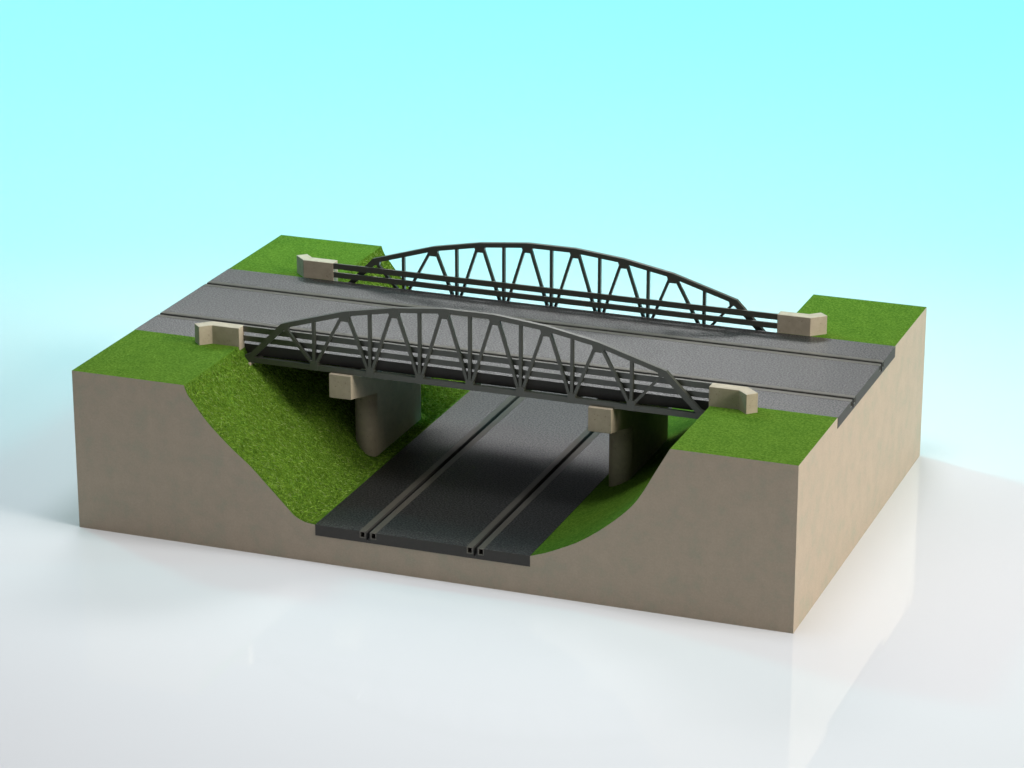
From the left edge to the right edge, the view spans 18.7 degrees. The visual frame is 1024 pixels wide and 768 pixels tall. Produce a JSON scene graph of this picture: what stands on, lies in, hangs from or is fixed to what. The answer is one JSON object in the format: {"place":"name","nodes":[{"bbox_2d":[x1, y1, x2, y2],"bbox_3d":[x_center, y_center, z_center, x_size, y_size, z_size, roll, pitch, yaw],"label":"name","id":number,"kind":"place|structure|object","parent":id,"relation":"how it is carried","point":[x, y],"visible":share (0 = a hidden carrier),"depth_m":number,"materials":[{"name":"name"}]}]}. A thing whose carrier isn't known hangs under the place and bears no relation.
{"place":"outdoors","nodes":[
{"label":"outdoors","id":0,"kind":"place"},
{"bbox_2d":[186,250,467,522],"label":"grass","id":1,"kind":"structure","parent":0,"point":[338,496],"depth_m":27.79,"materials":[{"name":"green plant"}]},
{"bbox_2d":[315,384,671,566],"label":"road","id":2,"kind":"structure","parent":0,"point":[503,478],"depth_m":27.84,"materials":[{"name":"grey asphalt"}]},
{"bbox_2d":[72,235,926,633],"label":"terrain","id":3,"kind":"structure","parent":0,"point":[762,517],"depth_m":27.00,"materials":[{"name":"soil"}]},
{"bbox_2d":[329,366,420,456],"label":"bridge pier","id":4,"kind":"structure","parent":3,"relation":"on","point":[387,413],"depth_m":28.37,"materials":[{"name":"concrete"}]},
{"bbox_2d":[588,398,667,486],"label":"bridge pier","id":5,"kind":"structure","parent":3,"relation":"on","point":[637,440],"depth_m":27.51,"materials":[{"name":"concrete"}]},
{"bbox_2d":[243,242,776,418],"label":"truss bridge","id":6,"kind":"structure","parent":5,"relation":"on","point":[665,376],"depth_m":27.62,"materials":[{"name":"paint"}]},
{"bbox_3d":[2.071,0.073,27.504,0.215,0.191,2.176,7,21,19],"label":"abutment","id":7,"kind":"object","parent":3,"relation":"on","visible":0},
{"bbox_2d":[709,383,757,413],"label":"wing wall","id":8,"kind":"structure","parent":7,"relation":"on","point":[743,399],"depth_m":26.36,"materials":[{"name":"concrete"}]},
{"bbox_2d":[777,311,826,335],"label":"wing wall","id":9,"kind":"structure","parent":7,"relation":"on","point":[803,324],"depth_m":28.21,"materials":[{"name":"concrete"}]},
{"bbox_2d":[0,0,1023,767],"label":"floor","id":10,"kind":"structure","parent":0,"point":[768,156],"depth_m":34.97,"materials":[{"name":"white"}]},
{"bbox_2d":[135,269,895,428],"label":"road","id":11,"kind":"structure","parent":0,"point":[808,374],"depth_m":28.03,"materials":[{"name":"grey asphalt"}]},
{"bbox_3d":[-2.070,-0.448,28.974,0.215,0.191,2.176,7,21,19],"label":"abutment","id":12,"kind":"object","parent":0,"visible":0},
{"bbox_2d":[195,321,244,349],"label":"wing wall","id":13,"kind":"structure","parent":12,"relation":"on","point":[220,333],"depth_m":27.94,"materials":[{"name":"concrete"}]},
{"bbox_2d":[297,254,337,280],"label":"wing wall","id":14,"kind":"structure","parent":12,"relation":"on","point":[308,266],"depth_m":29.80,"materials":[{"name":"concrete"}]}
]}

